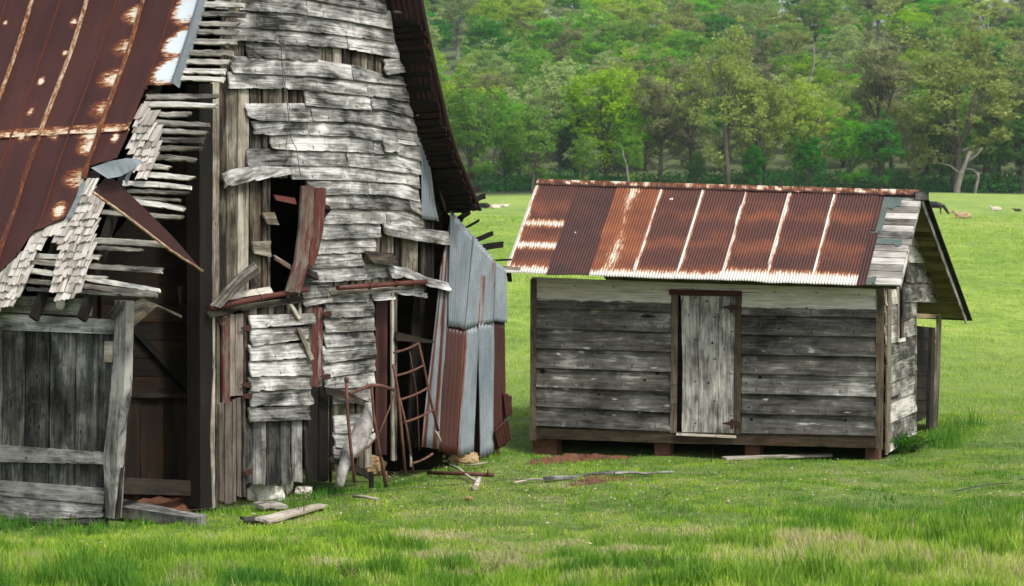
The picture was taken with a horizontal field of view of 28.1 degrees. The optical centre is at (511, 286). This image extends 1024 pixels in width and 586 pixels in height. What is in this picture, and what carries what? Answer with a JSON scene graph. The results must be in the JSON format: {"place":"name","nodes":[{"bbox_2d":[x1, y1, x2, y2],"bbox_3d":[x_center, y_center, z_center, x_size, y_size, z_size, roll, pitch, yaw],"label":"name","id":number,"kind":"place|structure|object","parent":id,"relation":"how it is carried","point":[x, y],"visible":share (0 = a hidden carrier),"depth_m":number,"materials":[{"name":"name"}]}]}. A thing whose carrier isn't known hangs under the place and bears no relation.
{"place":"outdoors","nodes":[
{"label":"outdoors","id":0,"kind":"place"},
{"bbox_2d":[0,405,1023,585],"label":"grass","id":1,"kind":"structure","parent":0,"point":[886,557],"depth_m":16.32,"materials":[{"name":"green plant"}]},
{"bbox_2d":[0,22,1023,585],"bbox_3d":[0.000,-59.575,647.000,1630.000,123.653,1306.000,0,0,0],"label":"ground","id":2,"kind":"structure","parent":0,"point":[968,202],"depth_m":26.88,"materials":[{"name":"green plant"}]},
{"bbox_2d":[19,518,107,528],"bbox_3d":[-4.023,2.130,18.374,0.959,0.137,0.158,0,0,32],"label":"plank","id":3,"kind":"object","parent":2,"relation":"on","point":[85,522],"visible":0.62,"depth_m":18.32,"materials":[{"name":"wood"}]},
{"bbox_2d":[122,499,206,525],"bbox_3d":[-3.182,2.032,18.360,1.055,0.201,0.212,0,0,32],"label":"plank","id":4,"kind":"object","parent":2,"relation":"on","point":[131,509],"visible":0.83,"depth_m":18.30,"materials":[{"name":"wood"}]},
{"bbox_2d":[137,495,203,511],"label":"soil","id":5,"kind":"structure","parent":2,"relation":"on","point":[177,503],"depth_m":19.12,"materials":[{"name":"soil"}]},
{"bbox_2d":[0,0,520,519],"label":"barn","id":6,"kind":"structure","parent":2,"relation":"on","point":[238,242],"depth_m":19.62,"materials":[{"name":"wood"}]},
{"bbox_2d":[218,396,245,503],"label":"wooden plank","id":7,"kind":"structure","parent":6,"relation":"in","point":[229,414],"depth_m":19.34,"materials":[{"name":"wood"}]},
{"bbox_2d":[221,312,244,403],"bbox_3d":[-2.639,0.672,19.395,0.046,0.861,0.322,0,0,32],"label":"red door leaf","id":8,"kind":"structure","parent":6,"relation":"in","point":[232,335],"depth_m":19.38,"materials":[{"name":"wood"}]},
{"bbox_2d":[267,178,331,292],"bbox_3d":[-2.049,-0.494,20.103,0.246,1.118,0.852,0,0,40],"label":"loft door","id":9,"kind":"structure","parent":6,"relation":"in","point":[313,209],"depth_m":20.03,"materials":[{"name":"brown wood"}]},
{"bbox_2d":[375,301,386,454],"bbox_3d":[-1.381,0.966,21.652,0.006,1.631,0.208,0,0,33],"label":"inner door","id":10,"kind":"structure","parent":6,"relation":"in","point":[380,306],"depth_m":21.65,"materials":[{"name":"brown wood"}]},
{"bbox_2d":[249,483,284,501],"bbox_3d":[-2.411,1.976,20.077,0.380,0.344,0.217,0,0,0],"label":"stone","id":11,"kind":"object","parent":2,"relation":"on","point":[261,492],"visible":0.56,"depth_m":19.99,"materials":[{"name":"stone"}]},
{"bbox_2d":[255,503,327,523],"bbox_3d":[-1.993,2.059,18.663,0.148,0.054,1.380,0,0,18],"label":"plank","id":12,"kind":"object","parent":2,"relation":"on","point":[278,516],"visible":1,"depth_m":18.49,"materials":[{"name":"grey wood"}]},
{"bbox_2d":[335,402,375,487],"bbox_3d":[-1.550,1.578,20.469,0.206,0.825,0.632,0,0,29],"label":"log","id":13,"kind":"object","parent":2,"relation":"on","point":[362,437],"visible":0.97,"depth_m":20.41,"materials":[{"name":"wood"}]},
{"bbox_2d":[344,377,395,487],"bbox_3d":[-1.416,1.465,20.506,0.043,1.138,0.824,0,0,33],"label":"bedstead","id":14,"kind":"object","parent":2,"relation":"on","point":[347,395],"visible":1,"depth_m":20.51,"materials":[{"name":"metal"}]},
{"bbox_2d":[392,342,439,474],"bbox_3d":[-1.001,1.267,21.352,0.031,1.378,0.824,0,0,33],"label":"bedstead","id":15,"kind":"object","parent":2,"relation":"on","point":[400,405],"visible":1,"depth_m":21.25,"materials":[{"name":"metal"}]},
{"bbox_2d":[426,12,454,48],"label":"tree","id":16,"kind":"object","parent":2,"relation":"on","point":[443,29],"visible":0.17,"depth_m":653.82,"materials":[{"name":"green plant"}]},
{"bbox_2d":[432,0,478,59],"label":"tree","id":17,"kind":"object","parent":2,"relation":"on","point":[451,16],"visible":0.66,"depth_m":683.67,"materials":[{"name":"green plant"}]},
{"bbox_2d":[445,452,478,464],"bbox_3d":[-0.551,1.908,22.724,0.382,0.186,0.323,0,0,0],"label":"stone","id":18,"kind":"object","parent":2,"relation":"on","point":[470,458],"visible":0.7,"depth_m":22.59,"materials":[{"name":"stone"}]},
{"bbox_2d":[440,60,499,168],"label":"tree","id":19,"kind":"object","parent":2,"relation":"on","point":[446,87],"visible":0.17,"depth_m":388.95,"materials":[{"name":"green plant"}]},
{"bbox_2d":[443,55,500,117],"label":"tree","id":20,"kind":"object","parent":2,"relation":"on","point":[473,80],"visible":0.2,"depth_m":468.40,"materials":[{"name":"green plant"}]},
{"bbox_2d":[441,68,508,185],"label":"tree","id":21,"kind":"object","parent":2,"relation":"on","point":[490,112],"visible":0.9,"depth_m":386.07,"materials":[{"name":"green plant"}]},
{"bbox_2d":[455,35,514,89],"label":"tree","id":22,"kind":"object","parent":2,"relation":"on","point":[486,56],"visible":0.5,"depth_m":519.66,"materials":[{"name":"green plant"}]},
{"bbox_2d":[465,0,529,49],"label":"tree","id":23,"kind":"object","parent":2,"relation":"on","point":[484,7],"visible":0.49,"depth_m":651.29,"materials":[{"name":"green plant"}]},
{"bbox_2d":[477,72,518,161],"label":"tree","id":24,"kind":"object","parent":2,"relation":"on","point":[491,76],"visible":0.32,"depth_m":449.67,"materials":[{"name":"green plant"}]},
{"bbox_2d":[458,2,545,76],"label":"tree","id":25,"kind":"object","parent":2,"relation":"on","point":[487,30],"visible":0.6,"depth_m":571.64,"materials":[{"name":"green plant"}]},
{"bbox_2d":[477,88,528,182],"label":"tree","id":26,"kind":"object","parent":2,"relation":"on","point":[506,164],"visible":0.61,"depth_m":394.86,"materials":[{"name":"green plant"}]},
{"bbox_2d":[481,0,551,51],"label":"tree","id":27,"kind":"object","parent":2,"relation":"on","point":[538,4],"visible":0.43,"depth_m":684.90,"materials":[{"name":"green plant"}]},
{"bbox_2d":[491,88,546,176],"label":"tree","id":28,"kind":"object","parent":2,"relation":"on","point":[503,155],"visible":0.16,"depth_m":413.90,"materials":[{"name":"green plant"}]},
{"bbox_2d":[503,31,555,82],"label":"tree","id":29,"kind":"object","parent":2,"relation":"on","point":[531,58],"visible":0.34,"depth_m":541.26,"materials":[{"name":"green plant"}]},
{"bbox_2d":[503,87,575,191],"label":"tree","id":30,"kind":"object","parent":2,"relation":"on","point":[546,137],"visible":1,"depth_m":387.29,"materials":[{"name":"green plant"}]},
{"bbox_2d":[508,58,582,162],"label":"tree","id":31,"kind":"object","parent":2,"relation":"on","point":[526,79],"visible":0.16,"depth_m":447.81,"materials":[{"name":"green plant"}]},
{"bbox_2d":[516,45,596,94],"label":"tree","id":32,"kind":"object","parent":2,"relation":"on","point":[540,62],"visible":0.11,"depth_m":496.42,"materials":[{"name":"green plant"}]},
{"bbox_2d":[514,19,603,75],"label":"tree","id":33,"kind":"object","parent":2,"relation":"on","point":[568,33],"visible":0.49,"depth_m":572.49,"materials":[{"name":"green plant"}]},
{"bbox_2d":[524,55,598,176],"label":"tree","id":34,"kind":"object","parent":2,"relation":"on","point":[557,104],"visible":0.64,"depth_m":406.56,"materials":[{"name":"green plant"}]},
{"bbox_2d":[524,8,601,59],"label":"tree","id":35,"kind":"object","parent":2,"relation":"on","point":[552,32],"visible":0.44,"depth_m":589.92,"materials":[{"name":"green plant"}]},
{"bbox_2d":[546,0,600,18],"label":"tree","id":36,"kind":"object","parent":2,"relation":"on","point":[563,3],"visible":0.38,"depth_m":723.75,"materials":[{"name":"green plant"}]},
{"bbox_2d":[543,90,609,178],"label":"tree","id":37,"kind":"object","parent":2,"relation":"on","point":[566,160],"visible":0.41,"depth_m":404.44,"materials":[{"name":"green plant"}]},
{"bbox_2d":[527,453,632,464],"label":"soil","id":38,"kind":"structure","parent":2,"relation":"on","point":[570,457],"depth_m":23.72,"materials":[{"name":"soil"}]},
{"bbox_2d":[567,134,598,180],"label":"tree","id":39,"kind":"object","parent":2,"relation":"on","point":[582,152],"visible":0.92,"depth_m":385.29,"materials":[{"name":"green plant"}]},
{"bbox_2d":[564,27,619,98],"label":"tree","id":40,"kind":"object","parent":2,"relation":"on","point":[599,46],"visible":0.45,"depth_m":545.00,"materials":[{"name":"green plant"}]},
{"bbox_2d":[573,0,631,46],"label":"tree","id":41,"kind":"object","parent":2,"relation":"on","point":[593,18],"visible":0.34,"depth_m":624.79,"materials":[{"name":"green plant"}]},
{"bbox_2d":[558,46,662,180],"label":"tree","id":42,"kind":"object","parent":2,"relation":"on","point":[606,97],"visible":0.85,"depth_m":395.28,"materials":[{"name":"green plant"}]},
{"bbox_2d":[581,43,641,83],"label":"tree","id":43,"kind":"object","parent":2,"relation":"on","point":[619,61],"visible":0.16,"depth_m":512.48,"materials":[{"name":"green plant"}]},
{"bbox_2d":[582,2,648,50],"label":"tree","id":44,"kind":"object","parent":2,"relation":"on","point":[620,12],"visible":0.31,"depth_m":656.43,"materials":[{"name":"green plant"}]},
{"bbox_2d":[589,93,664,171],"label":"tree","id":45,"kind":"object","parent":2,"relation":"on","point":[647,135],"visible":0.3,"depth_m":411.98,"materials":[{"name":"green plant"}]},
{"bbox_2d":[613,124,643,181],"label":"tree","id":46,"kind":"object","parent":2,"relation":"on","point":[629,152],"visible":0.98,"depth_m":385.30,"materials":[{"name":"green plant"}]},
{"bbox_2d":[589,0,668,44],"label":"tree","id":47,"kind":"object","parent":2,"relation":"on","point":[646,10],"visible":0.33,"depth_m":681.81,"materials":[{"name":"green plant"}]},
{"bbox_2d":[594,15,671,60],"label":"tree","id":48,"kind":"object","parent":2,"relation":"on","point":[635,31],"visible":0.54,"depth_m":591.22,"materials":[{"name":"green plant"}]},
{"bbox_2d":[602,76,690,170],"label":"tree","id":49,"kind":"object","parent":2,"relation":"on","point":[646,168],"visible":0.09,"depth_m":432.12,"materials":[{"name":"green plant"}]},
{"bbox_2d":[613,39,700,103],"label":"tree","id":50,"kind":"object","parent":2,"relation":"on","point":[673,52],"visible":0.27,"depth_m":515.46,"materials":[{"name":"green plant"}]},
{"bbox_2d":[623,56,700,182],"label":"tree","id":51,"kind":"object","parent":2,"relation":"on","point":[657,95],"visible":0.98,"depth_m":390.41,"materials":[{"name":"green plant"}]},
{"bbox_2d":[641,0,723,44],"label":"tree","id":52,"kind":"object","parent":2,"relation":"on","point":[676,21],"visible":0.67,"depth_m":649.96,"materials":[{"name":"green plant"}]},
{"bbox_2d":[663,30,715,73],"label":"tree","id":53,"kind":"object","parent":2,"relation":"on","point":[696,43],"visible":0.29,"depth_m":569.22,"materials":[{"name":"green plant"}]},
{"bbox_2d":[665,94,718,182],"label":"tree","id":54,"kind":"object","parent":2,"relation":"on","point":[708,123],"visible":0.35,"depth_m":407.42,"materials":[{"name":"green plant"}]},
{"bbox_2d":[659,57,732,179],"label":"tree","id":55,"kind":"object","parent":2,"relation":"on","point":[678,137],"visible":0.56,"depth_m":400.91,"materials":[{"name":"green plant"}]},
{"bbox_2d":[686,151,707,183],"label":"tree","id":56,"kind":"object","parent":2,"relation":"on","point":[694,168],"visible":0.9,"depth_m":384.44,"materials":[{"name":"green plant"}]},
{"bbox_2d":[674,15,769,183],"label":"tree","id":57,"kind":"object","parent":2,"relation":"on","point":[734,112],"visible":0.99,"depth_m":382.46,"materials":[{"name":"green plant"}]},
{"bbox_2d":[695,10,750,55],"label":"tree","id":58,"kind":"object","parent":2,"relation":"on","point":[712,26],"visible":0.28,"depth_m":656.52,"materials":[{"name":"green plant"}]},
{"bbox_2d":[696,89,749,170],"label":"tree","id":59,"kind":"object","parent":2,"relation":"on","point":[719,126],"visible":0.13,"depth_m":432.03,"materials":[{"name":"green plant"}]},
{"bbox_2d":[712,70,737,183],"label":"dead tree","id":60,"kind":"object","parent":2,"relation":"on","point":[727,165],"visible":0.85,"depth_m":381.70,"materials":[{"name":"grey plant"}]},
{"bbox_2d":[709,0,763,38],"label":"tree","id":61,"kind":"object","parent":2,"relation":"on","point":[732,16],"visible":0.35,"depth_m":686.82,"materials":[{"name":"green plant"}]},
{"bbox_2d":[506,179,971,459],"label":"shed","id":62,"kind":"structure","parent":2,"relation":"on","point":[753,319],"depth_m":25.97,"materials":[{"name":"grey wood"}]},
{"bbox_2d":[681,296,741,432],"bbox_3d":[2.503,0.986,25.733,0.804,1.746,0.076,0,0,22],"label":"door","id":63,"kind":"structure","parent":62,"relation":"in","point":[704,323],"depth_m":25.76,"materials":[{"name":"grey wood"}]},
{"bbox_2d":[456,214,1023,417],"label":"pasture grass","id":64,"kind":"structure","parent":2,"relation":"on","point":[942,345],"depth_m":51.28,"materials":[{"name":"green plant"}]},
{"bbox_2d":[695,53,789,115],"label":"tree","id":65,"kind":"object","parent":2,"relation":"on","point":[764,70],"visible":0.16,"depth_m":492.64,"materials":[{"name":"green plant"}]},
{"bbox_2d":[472,165,1023,192],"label":"undergrowth","id":66,"kind":"object","parent":2,"relation":"on","point":[969,187],"visible":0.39,"depth_m":393.33,"materials":[{"name":"green plant"}]},
{"bbox_2d":[727,25,772,76],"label":"tree","id":67,"kind":"object","parent":2,"relation":"on","point":[756,53],"visible":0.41,"depth_m":565.37,"materials":[{"name":"green plant"}]},
{"bbox_2d":[719,0,787,44],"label":"tree","id":68,"kind":"object","parent":2,"relation":"on","point":[747,7],"visible":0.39,"depth_m":715.02,"materials":[{"name":"green plant"}]},
{"bbox_2d":[741,142,766,184],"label":"tree","id":69,"kind":"object","parent":2,"relation":"on","point":[755,165],"visible":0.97,"depth_m":384.20,"materials":[{"name":"green plant"}]},
{"bbox_2d":[716,15,795,79],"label":"tree","id":70,"kind":"object","parent":2,"relation":"on","point":[761,35],"visible":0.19,"depth_m":593.97,"materials":[{"name":"green plant"}]},
{"bbox_2d":[729,85,794,184],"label":"tree","id":71,"kind":"object","parent":2,"relation":"on","point":[765,166],"visible":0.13,"depth_m":406.48,"materials":[{"name":"green plant"}]},
{"bbox_2d":[726,60,798,184],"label":"tree","id":72,"kind":"object","parent":2,"relation":"on","point":[762,135],"visible":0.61,"depth_m":390.44,"materials":[{"name":"green plant"}]},
{"bbox_2d":[722,453,832,459],"bbox_3d":[3.298,2.105,25.369,1.436,0.052,0.146,0,0,-14],"label":"plank","id":73,"kind":"object","parent":2,"relation":"on","point":[778,456],"visible":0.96,"depth_m":25.35,"materials":[{"name":"grey wood"}]},
{"bbox_2d":[757,8,812,54],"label":"tree","id":74,"kind":"object","parent":2,"relation":"on","point":[786,21],"visible":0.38,"depth_m":683.33,"materials":[{"name":"green plant"}]},
{"bbox_2d":[755,21,815,81],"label":"tree","id":75,"kind":"object","parent":2,"relation":"on","point":[786,39],"visible":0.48,"depth_m":567.12,"materials":[{"name":"green plant"}]},
{"bbox_2d":[753,40,827,90],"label":"tree","id":76,"kind":"object","parent":2,"relation":"on","point":[783,57],"visible":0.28,"depth_m":515.46,"materials":[{"name":"green plant"}]},
{"bbox_2d":[763,77,843,184],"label":"tree","id":77,"kind":"object","parent":2,"relation":"on","point":[803,110],"visible":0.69,"depth_m":394.87,"materials":[{"name":"green plant"}]},
{"bbox_2d":[773,74,849,180],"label":"tree","id":78,"kind":"object","parent":2,"relation":"on","point":[824,112],"visible":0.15,"depth_m":415.63,"materials":[{"name":"green plant"}]},
{"bbox_2d":[777,55,846,133],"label":"tree","id":79,"kind":"object","parent":2,"relation":"on","point":[827,80],"visible":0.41,"depth_m":494.32,"materials":[{"name":"green plant"}]},
{"bbox_2d":[790,125,847,186],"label":"tree","id":80,"kind":"object","parent":2,"relation":"on","point":[810,148],"visible":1,"depth_m":382.61,"materials":[{"name":"green plant"}]},
{"bbox_2d":[786,0,874,44],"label":"tree","id":81,"kind":"object","parent":2,"relation":"on","point":[826,7],"visible":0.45,"depth_m":682.38,"materials":[{"name":"green plant"}]},
{"bbox_2d":[790,86,873,168],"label":"tree","id":82,"kind":"object","parent":2,"relation":"on","point":[843,166],"visible":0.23,"depth_m":445.61,"materials":[{"name":"green plant"}]},
{"bbox_2d":[805,14,873,70],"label":"tree","id":83,"kind":"object","parent":2,"relation":"on","point":[828,31],"visible":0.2,"depth_m":623.33,"materials":[{"name":"green plant"}]},
{"bbox_2d":[816,6,866,43],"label":"tree","id":84,"kind":"object","parent":2,"relation":"on","point":[835,19],"visible":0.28,"depth_m":653.86,"materials":[{"name":"green plant"}]},
{"bbox_2d":[815,23,878,82],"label":"tree","id":85,"kind":"object","parent":2,"relation":"on","point":[846,30],"visible":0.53,"depth_m":566.60,"materials":[{"name":"green plant"}]},
{"bbox_2d":[825,103,878,187],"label":"tree","id":86,"kind":"object","parent":2,"relation":"on","point":[848,126],"visible":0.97,"depth_m":385.24,"materials":[{"name":"green plant"}]},
{"bbox_2d":[823,40,892,86],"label":"tree","id":87,"kind":"object","parent":2,"relation":"on","point":[835,61],"visible":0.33,"depth_m":542.20,"materials":[{"name":"green plant"}]},
{"bbox_2d":[826,37,906,89],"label":"tree","id":88,"kind":"object","parent":2,"relation":"on","point":[857,57],"visible":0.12,"depth_m":514.64,"materials":[{"name":"green plant"}]},
{"bbox_2d":[838,89,904,173],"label":"tree","id":89,"kind":"object","parent":2,"relation":"on","point":[894,111],"visible":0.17,"depth_m":414.12,"materials":[{"name":"green plant"}]},
{"bbox_2d":[854,110,906,188],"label":"tree","id":90,"kind":"object","parent":2,"relation":"on","point":[879,178],"visible":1,"depth_m":383.19,"materials":[{"name":"green plant"}]},
{"bbox_2d":[836,26,925,188],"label":"tree","id":91,"kind":"object","parent":2,"relation":"on","point":[879,78],"visible":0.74,"depth_m":398.41,"materials":[{"name":"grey plant"}]},
{"bbox_2d":[863,0,919,52],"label":"tree","id":92,"kind":"object","parent":2,"relation":"on","point":[894,7],"visible":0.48,"depth_m":686.27,"materials":[{"name":"green plant"}]},
{"bbox_2d":[884,430,933,453],"bbox_3d":[4.843,1.957,25.830,0.902,0.306,0.881,0,0,0],"label":"weed","id":93,"kind":"object","parent":2,"relation":"on","point":[906,443],"visible":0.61,"depth_m":25.70,"materials":[{"name":"plant"}]},
{"bbox_2d":[895,124,929,189],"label":"tree","id":94,"kind":"object","parent":2,"relation":"on","point":[917,156],"visible":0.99,"depth_m":386.53,"materials":[{"name":"green plant"}]},
{"bbox_2d":[874,0,958,58],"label":"tree","id":95,"kind":"object","parent":2,"relation":"on","point":[906,17],"visible":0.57,"depth_m":651.13,"materials":[{"name":"green plant"}]},
{"bbox_2d":[896,16,948,59],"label":"tree","id":96,"kind":"object","parent":2,"relation":"on","point":[920,33],"visible":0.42,"depth_m":625.13,"materials":[{"name":"green plant"}]},
{"bbox_2d":[898,86,947,174],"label":"tree","id":97,"kind":"object","parent":2,"relation":"on","point":[930,149],"visible":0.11,"depth_m":432.37,"materials":[{"name":"green plant"}]},
{"bbox_2d":[909,76,973,189],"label":"tree","id":98,"kind":"object","parent":2,"relation":"on","point":[936,140],"visible":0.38,"depth_m":398.57,"materials":[{"name":"green plant"}]},
{"bbox_2d":[912,84,987,180],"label":"tree","id":99,"kind":"object","parent":2,"relation":"on","point":[963,111],"visible":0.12,"depth_m":415.46,"materials":[{"name":"green plant"}]},
{"bbox_2d":[892,9,1023,192],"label":"tree","id":100,"kind":"object","parent":2,"relation":"on","point":[984,64],"visible":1,"depth_m":383.65,"materials":[{"name":"green plant"}]},
{"bbox_2d":[930,3,985,48],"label":"tree","id":101,"kind":"object","parent":2,"relation":"on","point":[944,16],"visible":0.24,"depth_m":655.12,"materials":[{"name":"green plant"}]},
{"bbox_2d":[928,20,990,62],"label":"tree","id":102,"kind":"object","parent":2,"relation":"on","point":[947,30],"visible":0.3,"depth_m":598.44,"materials":[{"name":"green plant"}]},
{"bbox_2d":[957,0,1019,42],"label":"tree","id":103,"kind":"object","parent":2,"relation":"on","point":[984,4],"visible":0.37,"depth_m":715.32,"materials":[{"name":"green plant"}]},
{"bbox_2d":[958,46,1023,187],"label":"tree","id":104,"kind":"object","parent":2,"relation":"on","point":[979,126],"visible":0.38,"depth_m":401.51,"materials":[{"name":"green plant"}]},
{"bbox_2d":[963,34,1019,70],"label":"tree","id":105,"kind":"object","parent":2,"relation":"on","point":[1000,51],"visible":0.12,"depth_m":541.44,"materials":[{"name":"green plant"}]},
{"bbox_2d":[973,124,1011,192],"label":"tree","id":106,"kind":"object","parent":2,"relation":"on","point":[989,159],"visible":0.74,"depth_m":391.15,"materials":[{"name":"green plant"}]},
{"bbox_2d":[991,1,1023,36],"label":"tree","id":107,"kind":"object","parent":2,"relation":"on","point":[1005,17],"visible":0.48,"depth_m":690.99,"materials":[{"name":"green plant"}]},
{"bbox_2d":[995,102,1023,192],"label":"tree","id":108,"kind":"object","parent":2,"relation":"on","point":[1019,132],"visible":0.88,"depth_m":389.62,"materials":[{"name":"green plant"}]},
{"bbox_2d":[1,450,1023,552],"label":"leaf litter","id":109,"kind":"object","parent":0,"point":[728,501],"visible":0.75,"depth_m":20.47,"materials":[{"name":"brown plant"}]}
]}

